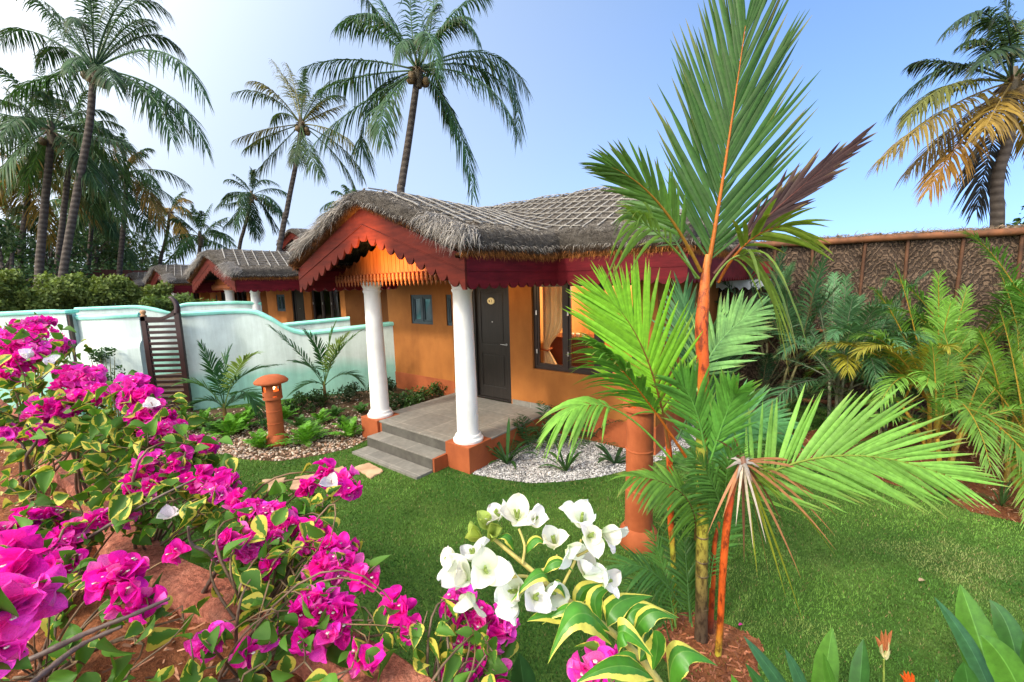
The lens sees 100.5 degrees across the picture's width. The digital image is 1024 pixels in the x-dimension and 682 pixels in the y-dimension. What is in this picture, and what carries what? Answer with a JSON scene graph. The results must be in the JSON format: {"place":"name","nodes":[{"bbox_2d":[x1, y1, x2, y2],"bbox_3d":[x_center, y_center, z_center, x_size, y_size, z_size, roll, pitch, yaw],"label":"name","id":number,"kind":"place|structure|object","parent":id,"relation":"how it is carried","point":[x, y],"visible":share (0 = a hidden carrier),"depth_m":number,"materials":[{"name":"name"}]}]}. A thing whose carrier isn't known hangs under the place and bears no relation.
{"place":"outdoors","nodes":[
{"label":"outdoors","id":0,"kind":"place"},
{"bbox_2d":[0,309,55,407],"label":"garden wall","id":1,"kind":"structure","parent":0,"point":[7,316],"depth_m":9.04,"materials":[{"name":"white paint"}]},
{"bbox_2d":[14,373,183,409],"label":"ground","id":2,"kind":"structure","parent":0,"point":[167,384],"depth_m":11.03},
{"bbox_2d":[0,206,74,288],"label":"tree","id":3,"kind":"object","parent":2,"relation":"on","point":[11,256],"visible":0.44,"depth_m":18.88,"materials":[{"name":"green plant"}]},
{"bbox_2d":[0,195,84,270],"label":"coconut palm","id":4,"kind":"object","parent":2,"relation":"on","point":[13,210],"visible":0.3,"depth_m":21.77,"materials":[{"name":"green plant"}]},
{"bbox_2d":[0,127,101,286],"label":"coconut palm","id":5,"kind":"object","parent":2,"relation":"on","point":[34,212],"visible":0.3,"depth_m":20.82,"materials":[{"name":"green plant"}]},
{"bbox_2d":[3,209,101,286],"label":"tree","id":6,"kind":"object","parent":2,"relation":"on","point":[78,259],"visible":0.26,"depth_m":22.58,"materials":[{"name":"green plant"}]},
{"bbox_2d":[1,83,154,276],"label":"coconut palm","id":7,"kind":"object","parent":2,"relation":"on","point":[112,173],"visible":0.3,"depth_m":20.11,"materials":[{"name":"green plant"}]},
{"bbox_2d":[0,54,160,289],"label":"coconut palm","id":8,"kind":"object","parent":2,"relation":"on","point":[49,142],"visible":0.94,"depth_m":17.07,"materials":[{"name":"green plant"}]},
{"bbox_2d":[26,191,139,271],"bbox_3d":[-27.455,-5.197,27.177,5.712,9.182,5.815,-8,10,-38],"label":"tree","id":9,"kind":"object","parent":2,"relation":"on","point":[99,248],"visible":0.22,"depth_m":27.45,"materials":[{"name":"green plant"}]},
{"bbox_2d":[0,268,173,311],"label":"hedge","id":10,"kind":"object","parent":2,"relation":"on","point":[70,291],"visible":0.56,"depth_m":14.45,"materials":[{"name":"green plant"}]},
{"bbox_2d":[33,163,154,268],"bbox_3d":[-24.155,-6.014,25.418,5.629,11.138,4.812,-3,8,-12],"label":"coconut palm","id":11,"kind":"object","parent":2,"relation":"on","point":[110,234],"visible":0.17,"depth_m":24.63,"materials":[{"name":"green plant"}]},
{"bbox_2d":[0,0,214,277],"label":"coconut palm","id":12,"kind":"object","parent":2,"relation":"on","point":[95,75],"visible":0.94,"depth_m":15.53,"materials":[{"name":"green plant"}]},
{"bbox_2d":[54,204,162,269],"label":"coconut palm","id":13,"kind":"object","parent":2,"relation":"on","point":[130,259],"visible":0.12,"depth_m":29.34,"materials":[{"name":"green plant"}]},
{"bbox_2d":[67,133,202,274],"bbox_3d":[-20.721,-5.596,23.387,5.582,10.681,5.634,-2,8,0],"label":"coconut palm","id":14,"kind":"object","parent":2,"relation":"on","point":[159,221],"visible":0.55,"depth_m":22.73,"materials":[{"name":"green plant"}]},
{"bbox_2d":[124,237,176,269],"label":"tree","id":15,"kind":"object","parent":2,"relation":"on","point":[155,257],"visible":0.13,"depth_m":37.43,"materials":[{"name":"green plant"}]},
{"bbox_2d":[125,272,209,301],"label":"thatched cottage","id":16,"kind":"structure","parent":2,"relation":"on","point":[137,278],"depth_m":24.45,"materials":[{"name":"red paint"}]},
{"bbox_2d":[136,191,208,263],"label":"coconut palm","id":17,"kind":"object","parent":2,"relation":"on","point":[170,213],"visible":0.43,"depth_m":30.73,"materials":[{"name":"green plant"}]},
{"bbox_2d":[138,292,218,311],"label":"hedge","id":18,"kind":"object","parent":2,"relation":"on","point":[164,303],"visible":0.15,"depth_m":15.65,"materials":[{"name":"green plant"}]},
{"bbox_2d":[162,203,237,298],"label":"coconut palm","id":19,"kind":"object","parent":2,"relation":"on","point":[201,240],"visible":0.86,"depth_m":25.91,"materials":[{"name":"green plant"}]},
{"bbox_2d":[142,264,267,313],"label":"thatched cottage","id":20,"kind":"structure","parent":2,"relation":"on","point":[172,274],"depth_m":18.34,"materials":[{"name":"white paint"}]},
{"bbox_2d":[179,301,261,311],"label":"garden wall","id":21,"kind":"structure","parent":2,"relation":"on","point":[200,306],"depth_m":11.84,"materials":[{"name":"white paint"}]},
{"bbox_2d":[213,167,289,248],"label":"coconut palm","id":22,"kind":"object","parent":2,"relation":"on","point":[249,213],"visible":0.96,"depth_m":32.57,"materials":[{"name":"green plant"}]},
{"bbox_2d":[184,248,388,325],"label":"thatched cottage","id":23,"kind":"structure","parent":2,"relation":"on","point":[229,273],"depth_m":12.62,"materials":[{"name":"white paint"}]},
{"bbox_2d":[293,289,304,321],"bbox_3d":[-7.077,-0.747,14.343,0.735,1.991,0.050,5,10,38],"label":"door","id":24,"kind":"structure","parent":23,"relation":"in","point":[298,296],"depth_m":14.30,"materials":[{"name":"brown wood"}]},
{"bbox_2d":[312,290,334,319],"bbox_3d":[-5.712,-0.961,13.222,1.738,1.406,0.082,5,10,38],"label":"window","id":25,"kind":"structure","parent":23,"relation":"in","point":[313,291],"depth_m":13.32,"materials":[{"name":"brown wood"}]},
{"bbox_2d":[229,58,366,250],"bbox_3d":[-9.850,-6.705,19.857,6.353,13.300,3.750,-2,8,0],"label":"coconut palm","id":26,"kind":"object","parent":2,"relation":"on","point":[301,128],"visible":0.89,"depth_m":19.66,"materials":[{"name":"green plant"}]},
{"bbox_2d":[298,0,532,206],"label":"coconut palm","id":27,"kind":"object","parent":2,"relation":"on","point":[416,78],"visible":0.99,"depth_m":14.26,"materials":[{"name":"green plant"}]},
{"bbox_2d":[864,0,1023,227],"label":"coconut palm","id":28,"kind":"object","parent":2,"relation":"on","point":[1010,90],"visible":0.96,"depth_m":10.44,"materials":[{"name":"green plant"}]},
{"bbox_2d":[74,305,180,374],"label":"garden wall","id":29,"kind":"structure","parent":0,"point":[153,312],"depth_m":12.26,"materials":[{"name":"white paint"}]},
{"bbox_2d":[0,442,303,681],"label":"planter soil","id":30,"kind":"structure","parent":0,"point":[97,660],"depth_m":1.07,"materials":[{"name":"brown soil"}]},
{"bbox_2d":[0,328,131,494],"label":"bougainvillea","id":31,"kind":"object","parent":30,"relation":"on","point":[44,416],"visible":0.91,"depth_m":1.59,"materials":[{"name":"pink plant"}]},
{"bbox_2d":[0,312,93,390],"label":"bougainvillea","id":32,"kind":"object","parent":31,"relation":"attached to","point":[41,325],"visible":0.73,"depth_m":2.35,"materials":[{"name":"pink plant"}]},
{"bbox_2d":[0,468,146,614],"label":"bougainvillea","id":33,"kind":"object","parent":30,"relation":"on","point":[66,530],"visible":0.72,"depth_m":1.22,"materials":[{"name":"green plant"}]},
{"bbox_2d":[0,525,210,681],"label":"bougainvillea","id":34,"kind":"object","parent":30,"relation":"on","point":[32,589],"visible":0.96,"depth_m":0.90,"materials":[{"name":"pink plant"}]},
{"bbox_2d":[29,625,122,681],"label":"bare branch","id":35,"kind":"object","parent":34,"relation":"attached to","point":[52,666],"visible":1,"depth_m":0.74,"materials":[{"name":"wood"}]},
{"bbox_2d":[28,597,169,661],"bbox_3d":[-0.788,0.547,0.767,0.284,0.083,0.042,-4,8,-18],"label":"bare branch","id":36,"kind":"object","parent":34,"relation":"attached to","point":[62,644],"visible":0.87,"depth_m":0.77,"materials":[{"name":"wood"}]},
{"bbox_2d":[58,369,206,509],"bbox_3d":[-1.456,0.427,1.645,0.738,0.604,0.399,6,11,43],"label":"bougainvillea","id":37,"kind":"object","parent":30,"relation":"on","point":[149,418],"visible":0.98,"depth_m":1.51,"materials":[{"name":"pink plant"}]},
{"bbox_2d":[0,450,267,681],"bbox_3d":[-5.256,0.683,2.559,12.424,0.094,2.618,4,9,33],"label":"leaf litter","id":38,"kind":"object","parent":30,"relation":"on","point":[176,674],"visible":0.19,"depth_m":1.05,"materials":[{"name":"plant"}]},
{"bbox_2d":[105,426,255,549],"bbox_3d":[-1.012,0.544,1.320,0.601,0.477,0.344,5,10,40],"label":"bougainvillea","id":39,"kind":"object","parent":30,"relation":"on","point":[169,469],"visible":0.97,"depth_m":1.33,"materials":[{"name":"pink plant"}]},
{"bbox_2d":[77,478,195,545],"bbox_3d":[-1.130,0.528,1.237,0.367,0.188,0.034,-5,8,-22],"label":"bare branch","id":40,"kind":"object","parent":39,"relation":"attached to","point":[93,534],"visible":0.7,"depth_m":1.25,"materials":[{"name":"brown wood"}]},
{"bbox_2d":[194,485,363,620],"bbox_3d":[-0.616,0.620,1.187,0.476,0.339,0.346,3,9,32],"label":"bougainvillea","id":41,"kind":"object","parent":30,"relation":"on","point":[275,525],"visible":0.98,"depth_m":1.13,"materials":[{"name":"pink plant"}]},
{"bbox_2d":[228,457,362,534],"bbox_3d":[-0.731,0.577,1.402,0.454,0.333,0.298,-2,8,0],"label":"bougainvillea","id":42,"kind":"object","parent":30,"relation":"on","point":[348,490],"visible":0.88,"depth_m":1.42,"materials":[{"name":"pink plant"}]},
{"bbox_2d":[172,552,440,681],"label":"bougainvillea","id":43,"kind":"object","parent":30,"relation":"on","point":[322,607],"visible":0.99,"depth_m":0.93,"materials":[{"name":"pink plant"}]},
{"bbox_2d":[397,584,519,681],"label":"bougainvillea","id":44,"kind":"object","parent":30,"relation":"on","point":[487,638],"visible":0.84,"depth_m":0.94,"materials":[{"name":"pink plant"}]},
{"bbox_2d":[276,228,310,251],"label":"thatched cottage","id":45,"kind":"structure","parent":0,"point":[291,235],"depth_m":24.48,"materials":[{"name":"white paint"}]},
{"bbox_2d":[283,316,349,329],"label":"garden wall","id":46,"kind":"structure","parent":0,"point":[318,324],"depth_m":10.91,"materials":[{"name":"white paint"}]},
{"bbox_2d":[0,0,1023,268],"label":"sky","id":47,"kind":"structure","parent":0,"point":[590,69],"materials":[{"name":"blue"}]},
{"bbox_2d":[56,396,1023,681],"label":"lawn","id":48,"kind":"structure","parent":0,"point":[570,648],"depth_m":3.59,"materials":[{"name":"green plant"}]},
{"bbox_2d":[49,309,84,415],"bbox_3d":[-8.604,0.437,8.354,0.320,2.095,0.280,-2,8,0],"label":"gate post","id":49,"kind":"object","parent":48,"relation":"on","point":[65,318],"visible":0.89,"depth_m":8.18,"materials":[{"name":"white paint"}]},
{"bbox_2d":[53,312,147,416],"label":"garden wall","id":50,"kind":"structure","parent":48,"relation":"on","point":[121,333],"depth_m":8.21,"materials":[{"name":"white paint"}]},
{"bbox_2d":[81,344,125,417],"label":"bamboo shrub","id":51,"kind":"object","parent":48,"relation":"on","point":[99,356],"visible":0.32,"depth_m":7.98,"materials":[{"name":"green plant"}]},
{"bbox_2d":[0,399,435,681],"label":"planter wall","id":52,"kind":"structure","parent":48,"relation":"on","point":[183,582],"depth_m":1.19,"materials":[{"name":"pink paint"}]},
{"bbox_2d":[187,526,219,593],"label":"bare branch","id":53,"kind":"object","parent":52,"relation":"on","point":[212,557],"visible":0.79,"depth_m":1.12,"materials":[{"name":"brown wood"}]},
{"bbox_2d":[181,309,395,409],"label":"garden wall","id":54,"kind":"structure","parent":48,"relation":"on","point":[243,331],"depth_m":9.03,"materials":[{"name":"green paint"}]},
{"bbox_2d":[139,296,193,410],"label":"wooden gate","id":55,"kind":"structure","parent":54,"relation":"attached to","point":[145,320],"depth_m":8.21,"materials":[{"name":"brown wood"}]},
{"bbox_2d":[178,388,438,460],"bbox_3d":[-3.857,1.431,7.824,6.116,0.001,4.079,-5,9,-25],"label":"planting bed","id":56,"kind":"object","parent":48,"relation":"on","point":[350,404],"visible":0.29,"depth_m":7.57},
{"bbox_2d":[173,340,281,423],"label":"young palm","id":57,"kind":"object","parent":56,"relation":"on","point":[248,394],"visible":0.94,"depth_m":7.42,"materials":[{"name":"green plant"}]},
{"bbox_2d":[207,413,256,437],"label":"fern","id":58,"kind":"object","parent":56,"relation":"on","point":[229,424],"visible":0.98,"depth_m":6.96,"materials":[{"name":"green plant"}]},
{"bbox_2d":[177,391,421,460],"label":"river pebbles","id":59,"kind":"object","parent":56,"relation":"on","point":[276,458],"visible":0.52,"depth_m":6.47,"materials":[{"name":"gravel"}]},
{"bbox_2d":[242,428,271,448],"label":"fern","id":60,"kind":"object","parent":59,"relation":"on","point":[257,440],"visible":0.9,"depth_m":6.39,"materials":[{"name":"green plant"}]},
{"bbox_2d":[253,374,288,447],"bbox_3d":[-3.635,1.055,6.507,0.470,1.104,0.470,-2,8,0],"label":"garden lamp","id":61,"kind":"object","parent":59,"relation":"on","point":[272,395],"visible":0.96,"depth_m":6.42,"materials":[{"name":"ceramic"}]},
{"bbox_2d":[266,419,342,446],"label":"fern","id":62,"kind":"object","parent":59,"relation":"on","point":[305,434],"visible":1,"depth_m":6.50,"materials":[{"name":"green plant"}]},
{"bbox_2d":[281,391,326,415],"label":"shrub","id":63,"kind":"object","parent":56,"relation":"on","point":[299,400],"visible":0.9,"depth_m":8.25,"materials":[{"name":"green plant"}]},
{"bbox_2d":[268,321,365,401],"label":"young palm","id":64,"kind":"object","parent":56,"relation":"on","point":[326,364],"visible":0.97,"depth_m":8.76,"materials":[{"name":"green plant"}]},
{"bbox_2d":[298,387,341,406],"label":"shrub","id":65,"kind":"object","parent":56,"relation":"on","point":[314,397],"visible":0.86,"depth_m":8.51,"materials":[{"name":"green plant"}]},
{"bbox_2d":[324,415,362,436],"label":"fern","id":66,"kind":"object","parent":56,"relation":"on","point":[350,426],"visible":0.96,"depth_m":6.79,"materials":[{"name":"green plant"}]},
{"bbox_2d":[334,382,366,401],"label":"shrub","id":67,"kind":"object","parent":56,"relation":"on","point":[350,390],"visible":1,"depth_m":8.82,"materials":[{"name":"green plant"}]},
{"bbox_2d":[355,463,382,478],"bbox_3d":[-1.854,1.692,5.537,0.474,0.050,0.226,6,11,43],"label":"stepping stone","id":68,"kind":"object","parent":48,"relation":"on","point":[370,470],"visible":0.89,"depth_m":5.51,"materials":[{"name":"stone"}]},
{"bbox_2d":[510,653,535,681],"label":"heliconia","id":69,"kind":"object","parent":48,"relation":"on","point":[522,670],"visible":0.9,"depth_m":1.51,"materials":[{"name":"green plant"}]},
{"bbox_2d":[286,186,761,479],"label":"thatched cottage","id":70,"kind":"structure","parent":48,"relation":"on","point":[463,284],"depth_m":5.99,"materials":[{"name":"orange paint"}]},
{"bbox_2d":[411,295,432,324],"bbox_3d":[-1.915,-0.683,9.190,0.700,0.630,0.074,5,10,38],"label":"window","id":71,"kind":"structure","parent":70,"relation":"in","point":[421,305],"depth_m":9.17,"materials":[{"name":"teal glass"}]},
{"bbox_2d":[476,286,509,399],"bbox_3d":[-0.332,0.016,7.423,0.735,1.991,0.109,5,10,38],"label":"door","id":72,"kind":"structure","parent":70,"relation":"in","point":[491,304],"depth_m":7.44,"materials":[{"name":"grey wood"}]},
{"bbox_2d":[541,284,561,363],"bbox_3d":[0.653,-0.225,6.920,0.442,1.400,0.137,6,11,45],"label":"curtain","id":73,"kind":"object","parent":70,"relation":"hanging from","point":[552,313],"visible":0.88,"depth_m":6.93,"materials":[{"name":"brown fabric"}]},
{"bbox_2d":[550,333,593,365],"bbox_3d":[1.113,0.447,7.518,0.820,1.098,0.550,5,10,38],"label":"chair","id":74,"kind":"object","parent":70,"relation":"in","point":[556,350],"visible":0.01,"depth_m":7.29,"materials":[{"name":"brown wood"}]},
{"bbox_2d":[533,281,636,374],"bbox_3d":[1.051,-0.203,6.326,1.738,1.406,0.082,5,10,38],"label":"window","id":75,"kind":"structure","parent":70,"relation":"in","point":[566,300],"depth_m":6.52,"materials":[{"name":"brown wood"}]},
{"bbox_2d":[716,261,771,289],"bbox_3d":[4.165,-1.168,7.706,0.913,0.500,0.050,2,9,26],"label":"canopy","id":76,"kind":"object","parent":70,"relation":"attached to","point":[739,284],"visible":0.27,"depth_m":7.70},
{"bbox_2d":[473,423,695,482],"bbox_3d":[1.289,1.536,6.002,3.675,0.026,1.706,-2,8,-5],"label":"white gravel","id":77,"kind":"structure","parent":48,"relation":"on","point":[590,458],"depth_m":5.54,"materials":[{"name":"white gravel"}]},
{"bbox_2d":[487,419,536,469],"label":"lily plant","id":78,"kind":"object","parent":77,"relation":"on","point":[505,459],"visible":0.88,"depth_m":5.64,"materials":[{"name":"green plant"}]},
{"bbox_2d":[497,398,588,453],"bbox_3d":[0.453,1.165,6.256,1.449,0.743,1.396,-2,8,0],"label":"shrub","id":79,"kind":"object","parent":77,"relation":"on","point":[539,427],"visible":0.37,"depth_m":6.32,"materials":[{"name":"green plant"}]},
{"bbox_2d":[506,415,583,458],"bbox_3d":[0.381,1.346,5.994,1.472,0.460,0.793,-4,8,-14],"label":"shrub","id":80,"kind":"object","parent":77,"relation":"on","point":[522,429],"visible":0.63,"depth_m":6.07,"materials":[{"name":"green plant"}]},
{"bbox_2d":[539,440,582,470],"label":"lily plant","id":81,"kind":"object","parent":77,"relation":"on","point":[566,466],"visible":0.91,"depth_m":5.38,"materials":[{"name":"green plant"}]},
{"bbox_2d":[549,417,623,453],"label":"shrub","id":82,"kind":"object","parent":77,"relation":"on","point":[588,436],"visible":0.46,"depth_m":6.12,"materials":[{"name":"green plant"}]},
{"bbox_2d":[594,443,625,463],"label":"lily plant","id":83,"kind":"object","parent":77,"relation":"on","point":[608,456],"visible":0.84,"depth_m":5.59,"materials":[{"name":"green plant"}]},
{"bbox_2d":[613,363,669,553],"bbox_3d":[1.129,1.018,3.769,0.480,1.664,0.480,-2,8,0],"label":"garden lamp","id":84,"kind":"object","parent":48,"relation":"on","point":[639,448],"visible":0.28,"depth_m":3.70,"materials":[{"name":"ceramic"}]},
{"bbox_2d":[656,610,763,681],"bbox_3d":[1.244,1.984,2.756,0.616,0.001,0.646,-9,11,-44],"label":"soil patch","id":85,"kind":"object","parent":48,"relation":"on","point":[734,635],"visible":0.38,"depth_m":2.72,"materials":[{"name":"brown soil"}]},
{"bbox_2d":[709,331,831,419],"bbox_3d":[3.466,0.461,6.537,2.634,1.914,1.541,-2,8,0],"label":"areca palm","id":86,"kind":"object","parent":48,"relation":"on","point":[766,366],"visible":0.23,"depth_m":6.44,"materials":[{"name":"green plant"}]},
{"bbox_2d":[535,0,1008,656],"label":"lipstick palm","id":87,"kind":"object","parent":48,"relation":"on","point":[729,424],"visible":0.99,"depth_m":2.48,"materials":[{"name":"green plant"}]},
{"bbox_2d":[731,628,869,681],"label":"heliconia","id":88,"kind":"object","parent":48,"relation":"on","point":[826,664],"visible":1,"depth_m":2.00,"materials":[{"name":"green plant"}]},
{"bbox_2d":[709,245,926,413],"bbox_3d":[4.289,-0.242,7.110,2.950,3.098,3.463,-2,8,0],"label":"areca palm","id":89,"kind":"object","parent":48,"relation":"on","point":[786,272],"visible":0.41,"depth_m":6.80,"materials":[{"name":"green plant"}]},
{"bbox_2d":[715,222,1023,424],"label":"palm leaf fence","id":90,"kind":"object","parent":48,"relation":"on","point":[914,255],"visible":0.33,"depth_m":6.90,"materials":[{"name":"wicker"}]},
{"bbox_2d":[875,629,891,681],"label":"heliconia flower","id":91,"kind":"object","parent":48,"relation":"on","point":[884,643],"visible":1,"depth_m":1.97,"materials":[{"name":"orange plant"}]},
{"bbox_2d":[792,420,1023,522],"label":"soil bed","id":92,"kind":"object","parent":48,"relation":"on","point":[1013,514],"visible":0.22,"depth_m":5.08,"materials":[{"name":"brown soil"}]},
{"bbox_2d":[729,269,1015,418],"bbox_3d":[4.818,0.171,6.418,3.027,2.438,3.351,1,8,17],"label":"areca palm","id":93,"kind":"object","parent":92,"relation":"on","point":[848,324],"visible":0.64,"depth_m":5.77,"materials":[{"name":"green plant"}]},
{"bbox_2d":[772,289,981,429],"bbox_3d":[5.745,0.266,6.659,2.652,2.148,2.375,1,8,16],"label":"areca palm","id":94,"kind":"object","parent":92,"relation":"on","point":[920,309],"visible":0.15,"depth_m":6.16,"materials":[{"name":"green plant"}]},
{"bbox_2d":[778,335,1022,447],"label":"areca palm","id":95,"kind":"object","parent":92,"relation":"on","point":[921,416],"visible":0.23,"depth_m":5.89,"materials":[{"name":"green plant"}]},
{"bbox_2d":[795,262,1023,486],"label":"areca palm","id":96,"kind":"object","parent":92,"relation":"on","point":[915,377],"visible":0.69,"depth_m":5.04,"materials":[{"name":"green plant"}]},
{"bbox_2d":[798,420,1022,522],"bbox_3d":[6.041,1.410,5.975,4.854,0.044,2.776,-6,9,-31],"label":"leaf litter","id":97,"kind":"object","parent":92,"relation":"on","point":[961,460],"visible":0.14,"depth_m":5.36,"materials":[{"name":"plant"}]},
{"bbox_2d":[826,230,1023,452],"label":"areca palm","id":98,"kind":"object","parent":92,"relation":"on","point":[1013,285],"visible":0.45,"depth_m":5.32,"materials":[{"name":"green plant"}]},
{"bbox_2d":[837,322,1023,482],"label":"areca palm","id":99,"kind":"object","parent":92,"relation":"on","point":[942,400],"visible":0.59,"depth_m":4.72,"materials":[{"name":"green plant"}]},
{"bbox_2d":[889,308,1023,531],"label":"areca palm","id":100,"kind":"object","parent":92,"relation":"on","point":[1011,470],"visible":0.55,"depth_m":4.68,"materials":[{"name":"green plant"}]},
{"bbox_2d":[899,289,1023,425],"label":"areca palm","id":101,"kind":"object","parent":92,"relation":"on","point":[990,325],"visible":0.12,"depth_m":5.87,"materials":[{"name":"green plant"}]},
{"bbox_2d":[976,475,1022,509],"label":"grass tuft","id":102,"kind":"object","parent":92,"relation":"on","point":[1004,497],"visible":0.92,"depth_m":4.29,"materials":[{"name":"green plant"}]},
{"bbox_2d":[934,584,1023,681],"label":"heliconia","id":103,"kind":"object","parent":48,"relation":"on","point":[990,653],"visible":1,"depth_m":2.07,"materials":[{"name":"green plant"}]},
{"bbox_2d":[437,493,716,681],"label":"white bougainvillea","id":104,"kind":"object","parent":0,"point":[636,617],"visible":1,"depth_m":0.52,"materials":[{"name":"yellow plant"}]},
{"bbox_2d":[566,635,624,681],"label":"bougainvillea","id":105,"kind":"object","parent":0,"point":[597,649],"visible":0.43,"depth_m":0.69,"materials":[{"name":"pink plant"}]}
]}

